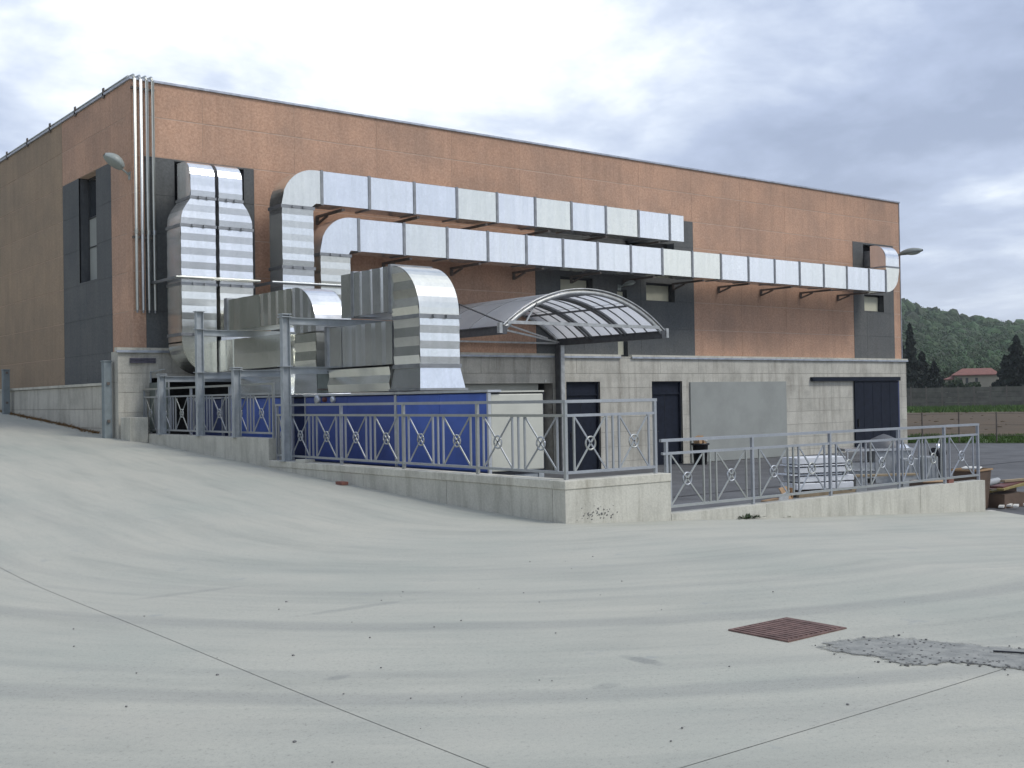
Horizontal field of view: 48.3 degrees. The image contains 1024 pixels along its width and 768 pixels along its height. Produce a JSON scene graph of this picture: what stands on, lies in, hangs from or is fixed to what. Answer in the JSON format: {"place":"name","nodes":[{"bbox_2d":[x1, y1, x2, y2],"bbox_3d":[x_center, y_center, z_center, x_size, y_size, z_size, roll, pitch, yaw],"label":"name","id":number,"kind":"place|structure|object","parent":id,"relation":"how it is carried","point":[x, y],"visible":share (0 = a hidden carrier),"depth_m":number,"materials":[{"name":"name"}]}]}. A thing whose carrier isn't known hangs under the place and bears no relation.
{"place":"outdoors","nodes":[
{"label":"outdoors","id":0,"kind":"place"},
{"bbox_2d":[0,412,1023,767],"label":"road","id":1,"kind":"structure","parent":0,"point":[348,596],"depth_m":7.94,"materials":[{"name":"concrete"}]},
{"bbox_2d":[1,369,9,413],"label":"metal post","id":2,"kind":"object","parent":1,"relation":"on","point":[5,391],"visible":0.81,"depth_m":32.47,"materials":[{"name":"metal"}]},
{"bbox_2d":[0,410,99,433],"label":"dry weeds","id":3,"kind":"object","parent":1,"relation":"on","point":[49,421],"visible":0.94,"depth_m":29.30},
{"bbox_2d":[100,360,112,437],"bbox_3d":[-9.160,0.370,25.835,0.210,1.800,0.235,0,-1,-38],"label":"metal post","id":4,"kind":"object","parent":1,"relation":"on","point":[106,374],"visible":0.86,"depth_m":25.77,"materials":[{"name":"metal"}]},
{"bbox_2d":[121,417,147,441],"bbox_3d":[-8.436,1.024,25.514,0.410,0.560,0.600,0,-1,-38],"label":"concrete block","id":5,"kind":"object","parent":1,"relation":"on","point":[134,429],"depth_m":25.30,"materials":[{"name":"concrete"}]},
{"bbox_2d":[336,481,347,484],"bbox_3d":[-2.739,1.597,18.399,0.120,0.050,0.200,0,-1,-38],"label":"brick piece","id":6,"kind":"object","parent":1,"relation":"on","point":[341,482],"visible":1,"depth_m":18.34,"materials":[{"name":"brick"}]},
{"bbox_2d":[1,568,1001,767],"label":"road joint","id":7,"kind":"object","parent":1,"relation":"on","point":[475,762],"visible":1,"depth_m":5.89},
{"bbox_2d":[73,556,1023,762],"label":"pebbles","id":8,"kind":"object","parent":1,"relation":"on","point":[951,661],"visible":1,"depth_m":6.78,"materials":[{"name":"grey stone"}]},
{"bbox_2d":[738,513,765,519],"bbox_3d":[3.405,1.897,16.417,0.645,0.082,0.182,0,-1,-38],"label":"weed","id":9,"kind":"object","parent":1,"relation":"on","point":[748,517],"visible":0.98,"depth_m":16.44,"materials":[{"name":"green plant"}]},
{"bbox_2d":[728,617,846,642],"bbox_3d":[1.853,1.655,7.686,0.620,0.030,0.500,0,-1,-38],"label":"drain grate","id":10,"kind":"object","parent":1,"relation":"on","point":[787,629],"visible":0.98,"depth_m":7.64,"materials":[{"name":"brown metal"}]},
{"bbox_2d":[819,636,1023,668],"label":"asphalt patch","id":11,"kind":"object","parent":1,"relation":"on","point":[948,652],"visible":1,"depth_m":6.96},
{"bbox_2d":[993,650,1023,653],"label":"stick","id":12,"kind":"object","parent":11,"relation":"on","point":[1008,651],"visible":1,"depth_m":6.86,"materials":[{"name":"black wood"}]},
{"bbox_2d":[0,0,1023,321],"label":"sky","id":13,"kind":"structure","parent":0,"point":[918,105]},
{"bbox_2d":[544,443,1023,514],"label":"yard","id":14,"kind":"structure","parent":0,"point":[995,454],"depth_m":32.38,"materials":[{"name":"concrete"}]},
{"bbox_2d":[148,433,281,466],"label":"retaining wall","id":15,"kind":"structure","parent":14,"relation":"on","point":[260,451],"depth_m":22.18,"materials":[{"name":"concrete"}]},
{"bbox_2d":[143,383,275,437],"bbox_3d":[-6.370,0.554,23.468,0.045,1.030,6.510,0,-1,-38],"label":"railing","id":16,"kind":"object","parent":15,"relation":"on","point":[192,417],"visible":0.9,"depth_m":23.07,"materials":[{"name":"grey metal"}]},
{"bbox_2d":[189,397,248,435],"bbox_3d":[-6.319,1.466,25.495,1.135,2.345,1.835,0,-1,-38],"label":"air handling unit","id":17,"kind":"object","parent":14,"relation":"on","point":[219,425],"visible":0.19,"depth_m":24.73,"materials":[{"name":"metal"}]},
{"bbox_2d":[156,311,383,461],"bbox_3d":[-4.913,0.539,23.338,2.515,4.098,6.200,0,-1,-38],"label":"duct gantry","id":18,"kind":"object","parent":14,"relation":"on","point":[235,376],"visible":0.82,"depth_m":21.97,"materials":[{"name":"metal"}]},
{"bbox_2d":[227,395,335,462],"bbox_3d":[-4.685,1.413,23.428,1.135,2.345,2.905,0,-1,-38],"label":"air handling unit","id":19,"kind":"object","parent":14,"relation":"on","point":[299,422],"visible":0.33,"depth_m":22.78,"materials":[{"name":"metal"}]},
{"bbox_2d":[218,334,350,395],"bbox_3d":[-4.854,-0.392,24.431,2.022,1.264,4.404,0,-1,-38],"label":"duct plenum","id":20,"kind":"object","parent":19,"relation":"on","point":[258,353],"visible":0.41,"depth_m":23.48,"materials":[{"name":"silver metal"}]},
{"bbox_2d":[303,392,439,469],"bbox_3d":[-2.496,1.341,20.635,1.164,2.345,3.205,0,-1,-38],"label":"air handling unit","id":21,"kind":"object","parent":14,"relation":"on","point":[386,452],"visible":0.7,"depth_m":20.16,"materials":[{"name":"metal"}]},
{"bbox_2d":[224,288,345,393],"bbox_3d":[-4.833,-0.812,23.682,1.251,2.075,5.426,0,-1,-38],"label":"air duct","id":22,"kind":"object","parent":21,"relation":"on","point":[259,312],"visible":0.75,"depth_m":21.80,"materials":[{"name":"metal"}]},
{"bbox_2d":[317,321,409,392],"bbox_3d":[-2.388,-0.463,20.518,1.187,1.214,2.536,0,-1,-38],"label":"duct plenum","id":23,"kind":"object","parent":21,"relation":"on","point":[366,351],"visible":0.65,"depth_m":20.04,"materials":[{"name":"metal"}]},
{"bbox_2d":[269,460,561,521],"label":"retaining wall","id":24,"kind":"structure","parent":14,"relation":"on","point":[530,497],"depth_m":16.26,"materials":[{"name":"concrete"}]},
{"bbox_2d":[295,459,314,462],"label":"concrete block","id":25,"kind":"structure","parent":24,"relation":"on","point":[304,460],"depth_m":19.82,"materials":[{"name":"grey concrete"}]},
{"bbox_2d":[275,400,568,479],"bbox_3d":[-1.798,0.799,17.685,0.045,1.030,8.060,0,-1,-38],"label":"railing","id":26,"kind":"object","parent":24,"relation":"on","point":[477,415],"visible":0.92,"depth_m":16.81,"materials":[{"name":"grey metal"}]},
{"bbox_2d":[0,76,907,470],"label":"industrial building","id":27,"kind":"structure","parent":14,"relation":"on","point":[742,360],"depth_m":33.52,"materials":[{"name":"concrete"}]},
{"bbox_2d":[0,75,128,159],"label":"roof pipe","id":28,"kind":"object","parent":27,"relation":"attached to","point":[85,103],"visible":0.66,"depth_m":29.85,"materials":[{"name":"grey metal"}]},
{"bbox_2d":[88,176,96,280],"bbox_3d":[-10.410,-3.913,28.728,0.050,2.680,1.310,0,-1,-38],"label":"window","id":29,"kind":"structure","parent":27,"relation":"in","point":[92,181],"depth_m":29.05,"materials":[{"name":"grey glass"}]},
{"bbox_2d":[103,153,130,179],"bbox_3d":[-9.038,-4.972,26.074,0.459,0.564,0.586,-1,-1,25],"label":"wall lamp","id":30,"kind":"object","parent":27,"relation":"attached to","point":[114,160],"visible":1,"depth_m":25.90,"materials":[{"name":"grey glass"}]},
{"bbox_2d":[125,74,156,312],"bbox_3d":[-8.573,-4.380,26.399,0.550,5.512,0.542,0,-1,-38],"label":"conduit bundle","id":31,"kind":"object","parent":27,"relation":"attached to","point":[142,237],"visible":1,"depth_m":26.20,"materials":[{"name":"metal"}]},
{"bbox_2d":[149,369,169,433],"bbox_3d":[-7.953,0.389,25.765,0.045,1.450,1.100,0,-1,-38],"label":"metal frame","id":32,"kind":"object","parent":27,"relation":"attached to","point":[152,385],"visible":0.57,"depth_m":25.93,"materials":[{"name":"grey metal"}]},
{"bbox_2d":[165,161,217,374],"bbox_3d":[-7.536,-2.617,26.267,0.863,4.830,1.780,0,-1,-38],"label":"air duct","id":33,"kind":"object","parent":27,"relation":"attached to","point":[191,227],"visible":0.85,"depth_m":25.68,"materials":[{"name":"metal"}]},
{"bbox_2d":[151,275,260,283],"bbox_3d":[-7.073,-2.354,26.381,2.020,0.072,1.517,0,-1,-38],"label":"clamp bar","id":34,"kind":"object","parent":27,"relation":"attached to","point":[202,278],"visible":0.87,"depth_m":25.77,"materials":[{"name":"metal"}]},
{"bbox_2d":[211,165,254,372],"bbox_3d":[-6.826,-2.620,26.829,0.863,4.834,1.780,0,-1,-38],"label":"air duct","id":35,"kind":"object","parent":27,"relation":"attached to","point":[234,242],"visible":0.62,"depth_m":26.13,"materials":[{"name":"metal"}]},
{"bbox_2d":[253,281,340,286],"bbox_3d":[-5.170,-2.367,27.884,2.230,0.072,1.517,0,-1,-38],"label":"clamp bar","id":36,"kind":"object","parent":27,"relation":"attached to","point":[295,283],"visible":0.49,"depth_m":27.09,"materials":[{"name":"metal"}]},
{"bbox_2d":[268,170,683,331],"bbox_3d":[-0.552,-3.136,31.809,13.751,4.090,1.794,0,-1,-38],"label":"air duct","id":37,"kind":"object","parent":27,"relation":"attached to","point":[297,199],"visible":0.9,"depth_m":29.42,"materials":[{"name":"metal"}]},
{"bbox_2d":[560,277,587,291],"bbox_3d":[1.805,-2.917,34.689,1.300,0.590,0.060,0,-1,-38],"label":"window","id":38,"kind":"structure","parent":27,"relation":"in","point":[565,284],"depth_m":34.71,"materials":[{"name":"grey glass"}]},
{"bbox_2d":[566,382,599,470],"bbox_3d":[2.091,1.272,34.533,1.370,2.680,0.130,0,-1,-38],"label":"door","id":39,"kind":"structure","parent":27,"relation":"in","point":[574,390],"depth_m":34.59,"materials":[{"name":"metal"}]},
{"bbox_2d":[314,218,899,318],"bbox_3d":[4.412,-3.103,35.721,24.372,3.958,1.780,0,-1,-38],"label":"air duct","id":40,"kind":"object","parent":27,"relation":"attached to","point":[338,243],"visible":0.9,"depth_m":32.73,"materials":[{"name":"metal"}]},
{"bbox_2d":[617,290,624,355],"bbox_3d":[3.359,-1.904,35.764,0.420,2.080,0.060,0,-1,-38],"label":"window","id":41,"kind":"structure","parent":27,"relation":"in","point":[621,345],"depth_m":35.80,"materials":[{"name":"white glass"}]},
{"bbox_2d":[617,280,635,290],"bbox_3d":[3.559,-3.054,35.323,0.232,0.263,0.735,0,-1,-38],"label":"wall lamp","id":42,"kind":"object","parent":27,"relation":"attached to","point":[630,282],"visible":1,"depth_m":35.20,"materials":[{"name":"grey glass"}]},
{"bbox_2d":[646,283,669,301],"bbox_3d":[4.630,-2.936,36.921,1.300,0.590,0.060,0,-1,-38],"label":"window","id":43,"kind":"structure","parent":27,"relation":"in","point":[654,292],"depth_m":36.99,"materials":[{"name":"grey glass"}]},
{"bbox_2d":[652,381,681,464],"bbox_3d":[4.923,1.253,36.771,1.390,2.680,0.130,0,-1,-38],"label":"door","id":44,"kind":"structure","parent":27,"relation":"in","point":[667,393],"depth_m":36.89,"materials":[{"name":"metal"}]},
{"bbox_2d":[864,295,878,311],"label":"window","id":45,"kind":"structure","parent":27,"relation":"in","point":[871,303],"depth_m":44.27,"materials":[{"name":"grey glass"}]},
{"bbox_2d":[854,381,898,446],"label":"sliding door","id":46,"kind":"structure","parent":27,"relation":"in","point":[875,402],"depth_m":43.58,"materials":[{"name":"blue metal"}]},
{"bbox_2d":[898,248,922,255],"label":"wall lamp","id":47,"kind":"object","parent":27,"relation":"attached to","point":[911,251],"visible":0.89,"depth_m":44.43,"materials":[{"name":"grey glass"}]},
{"bbox_2d":[394,390,544,476],"bbox_3d":[-0.703,1.282,18.388,1.135,2.345,2.595,0,-1,-38],"label":"air handling unit","id":48,"kind":"object","parent":14,"relation":"on","point":[497,457],"visible":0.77,"depth_m":17.62,"materials":[{"name":"metal"}]},
{"bbox_2d":[341,264,467,390],"bbox_3d":[-1.768,-0.939,20.056,1.626,2.135,2.931,0,-1,-38],"label":"air duct","id":49,"kind":"object","parent":48,"relation":"on","point":[418,306],"visible":1,"depth_m":18.89,"materials":[{"name":"metal"}]},
{"bbox_2d":[410,288,668,470],"bbox_3d":[0.622,-0.033,30.567,5.740,5.238,4.376,0,-1,-38],"label":"canopy","id":50,"kind":"object","parent":14,"relation":"on","point":[598,322],"visible":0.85,"depth_m":30.72,"materials":[{"name":"metal"}]},
{"bbox_2d":[551,472,670,523],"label":"retaining wall","id":51,"kind":"structure","parent":14,"relation":"on","point":[638,497],"depth_m":14.87,"materials":[{"name":"concrete"}]},
{"bbox_2d":[577,505,617,520],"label":"wall chips","id":52,"kind":"object","parent":51,"relation":"attached to","point":[597,513],"depth_m":14.67,"materials":[{"name":"grey concrete"}]},
{"bbox_2d":[562,398,657,473],"bbox_3d":[1.315,0.714,15.036,1.660,1.030,0.045,0,-1,-38],"label":"railing","id":53,"kind":"object","parent":51,"relation":"on","point":[654,426],"visible":0.99,"depth_m":15.07,"materials":[{"name":"grey metal"}]},
{"bbox_2d":[691,435,709,464],"bbox_3d":[6.021,2.112,36.526,0.600,0.920,0.591,0,-1,-38],"label":"litter bin","id":54,"kind":"object","parent":14,"relation":"on","point":[699,444],"visible":0.81,"depth_m":36.35,"materials":[{"name":"black plastic"}]},
{"bbox_2d":[761,486,792,501],"bbox_3d":[5.569,2.300,23.530,0.620,0.350,0.938,-1,-1,37],"label":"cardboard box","id":55,"kind":"object","parent":14,"relation":"on","point":[782,490],"visible":0.45,"depth_m":23.40,"materials":[{"name":"brown cardboard"}]},
{"bbox_2d":[778,455,856,497],"bbox_3d":[6.609,1.994,24.832,1.620,0.840,0.707,-1,-1,-20],"label":"panel stack","id":56,"kind":"object","parent":14,"relation":"on","point":[812,483],"visible":0.63,"depth_m":24.56,"materials":[{"name":"white plastic"}]},
{"bbox_2d":[675,461,1021,496],"bbox_3d":[10.781,2.420,31.078,31.424,0.001,0.356,0,-1,-40],"label":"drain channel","id":57,"kind":"object","parent":14,"relation":"on","point":[780,486],"visible":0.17,"depth_m":26.77,"materials":[{"name":"metal"}]},
{"bbox_2d":[837,434,913,482],"bbox_3d":[8.959,1.827,28.211,1.700,1.182,0.800,-1,-1,0],"label":"steel counter","id":58,"kind":"object","parent":14,"relation":"on","point":[881,447],"visible":0.56,"depth_m":27.86,"materials":[{"name":"silver metal"}]},
{"bbox_2d":[852,473,917,491],"bbox_3d":[8.229,2.193,25.266,1.600,0.400,0.240,-1,-1,-8],"label":"trestle plank","id":59,"kind":"object","parent":14,"relation":"on","point":[909,476],"visible":0.43,"depth_m":25.16,"materials":[{"name":"brown wood"}]},
{"bbox_2d":[900,458,917,479],"bbox_3d":[9.664,2.101,27.797,0.400,0.600,0.415,-1,-1,2],"label":"crate","id":60,"kind":"object","parent":14,"relation":"on","point":[910,469],"visible":0.28,"depth_m":27.60,"materials":[{"name":"grey plastic"}]},
{"bbox_2d":[909,480,942,485],"bbox_3d":[8.620,2.138,22.831,1.120,0.435,0.710,-1,-1,-3],"label":"flat carton","id":61,"kind":"object","parent":14,"relation":"on","point":[926,482],"visible":0.19,"depth_m":22.53,"materials":[{"name":"cardboard"}]},
{"bbox_2d":[916,456,937,479],"bbox_3d":[10.100,2.073,27.760,0.400,0.640,0.415,-1,-1,2],"label":"crate","id":62,"kind":"object","parent":14,"relation":"on","point":[933,472],"visible":0.34,"depth_m":27.57,"materials":[{"name":"grey plastic"}]},
{"bbox_2d":[929,444,946,477],"bbox_3d":[10.371,1.919,27.795,0.400,0.940,0.300,0,-1,-38],"label":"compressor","id":63,"kind":"object","parent":14,"relation":"on","point":[937,451],"visible":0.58,"depth_m":27.68,"materials":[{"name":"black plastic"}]},
{"bbox_2d":[951,466,992,507],"bbox_3d":[8.627,1.949,21.406,0.540,0.777,0.640,-2,-1,44],"label":"tapered bin","id":64,"kind":"object","parent":14,"relation":"on","point":[985,474],"visible":0.45,"depth_m":21.30,"materials":[{"name":"cardboard"}]},
{"bbox_2d":[988,477,1023,508],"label":"debris heap","id":65,"kind":"object","parent":14,"relation":"on","point":[1005,494],"visible":0.77,"depth_m":21.55,"materials":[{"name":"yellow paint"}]},
{"bbox_2d":[907,412,1023,434],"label":"field","id":66,"kind":"structure","parent":0,"point":[987,421],"depth_m":79.69,"materials":[{"name":"soil"}]},
{"bbox_2d":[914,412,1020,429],"bbox_3d":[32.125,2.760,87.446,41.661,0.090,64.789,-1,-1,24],"label":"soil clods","id":67,"kind":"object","parent":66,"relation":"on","point":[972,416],"visible":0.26,"depth_m":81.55,"materials":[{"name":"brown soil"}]},
{"bbox_2d":[907,432,1023,442],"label":"verge","id":68,"kind":"structure","parent":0,"point":[975,442],"depth_m":48.94,"materials":[{"name":"green plant"}]},
{"bbox_2d":[907,412,1023,442],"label":"wire fence","id":69,"kind":"object","parent":68,"relation":"on","point":[996,435],"visible":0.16,"depth_m":48.04,"materials":[{"name":"grey metal"}]},
{"label":"ground","id":70,"kind":"structure","parent":0,"visible":0},
{"bbox_2d":[671,480,985,520],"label":"retaining wall","id":71,"kind":"structure","parent":70,"relation":"on","point":[963,496],"depth_m":18.36,"materials":[{"name":"concrete"}]},
{"bbox_2d":[659,423,979,507],"bbox_3d":[5.230,1.247,18.102,8.160,1.030,0.045,0,-1,-38],"label":"railing","id":72,"kind":"object","parent":71,"relation":"on","point":[830,443],"visible":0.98,"depth_m":17.86,"materials":[{"name":"grey metal"}]},
{"bbox_2d":[902,342,917,387],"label":"conifer tree","id":73,"kind":"object","parent":70,"relation":"on","point":[909,375],"visible":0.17,"depth_m":168.79,"materials":[{"name":"green plant"}]},
{"bbox_2d":[904,323,923,387],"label":"conifer tree","id":74,"kind":"object","parent":70,"relation":"on","point":[910,349],"visible":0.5,"depth_m":174.97,"materials":[{"name":"green plant"}]},
{"bbox_2d":[916,350,941,402],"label":"conifer tree","id":75,"kind":"object","parent":70,"relation":"on","point":[926,375],"visible":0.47,"depth_m":179.92,"materials":[{"name":"green plant"}]},
{"bbox_2d":[928,361,947,402],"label":"conifer tree","id":76,"kind":"object","parent":70,"relation":"on","point":[938,379],"visible":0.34,"depth_m":183.00,"materials":[{"name":"green plant"}]},
{"bbox_2d":[939,369,960,386],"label":"bush","id":77,"kind":"object","parent":70,"relation":"on","point":[946,374],"visible":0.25,"depth_m":212.99,"materials":[{"name":"green plant"}]},
{"bbox_2d":[944,377,963,397],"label":"bush","id":78,"kind":"object","parent":70,"relation":"on","point":[956,382],"visible":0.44,"depth_m":187.43,"materials":[{"name":"green plant"}]},
{"bbox_2d":[906,385,1023,406],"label":"precast wall","id":79,"kind":"structure","parent":70,"relation":"on","point":[961,396],"depth_m":152.83,"materials":[{"name":"grey concrete"}]},
{"bbox_2d":[944,368,998,402],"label":"house","id":80,"kind":"structure","parent":70,"relation":"on","point":[985,377],"depth_m":202.82,"materials":[{"name":"paint"}]},
{"bbox_2d":[964,381,980,386],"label":"bush","id":81,"kind":"object","parent":70,"relation":"on","point":[973,383],"visible":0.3,"depth_m":188.52,"materials":[{"name":"green plant"}]},
{"bbox_2d":[991,354,1017,396],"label":"conifer tree","id":82,"kind":"object","parent":70,"relation":"on","point":[1005,373],"visible":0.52,"depth_m":165.87,"materials":[{"name":"green plant"}]},
{"bbox_2d":[1007,334,1023,383],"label":"conifer tree","id":83,"kind":"object","parent":70,"relation":"on","point":[1015,356],"visible":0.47,"depth_m":167.01,"materials":[{"name":"green plant"}]},
{"bbox_2d":[1011,362,1023,401],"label":"conifer tree","id":84,"kind":"object","parent":70,"relation":"on","point":[1020,377],"visible":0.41,"depth_m":163.20,"materials":[{"name":"green plant"}]},
{"bbox_3d":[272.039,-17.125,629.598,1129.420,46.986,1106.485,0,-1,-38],"label":"hills","id":85,"kind":"structure","parent":0,"visible":0},
{"bbox_2d":[901,298,1023,392],"bbox_3d":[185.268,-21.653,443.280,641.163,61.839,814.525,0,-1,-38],"label":"forest","id":86,"kind":"object","parent":85,"relation":"on","point":[952,339],"visible":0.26,"depth_m":463.33,"materials":[{"name":"green plant"}]},
{"label":"meadow","id":87,"kind":"structure","parent":0,"visible":0},
{"bbox_2d":[907,404,1023,412],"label":"meadow grass","id":88,"kind":"structure","parent":87,"relation":"on","point":[977,408],"depth_m":125.53,"materials":[{"name":"green plant"}]}
]}

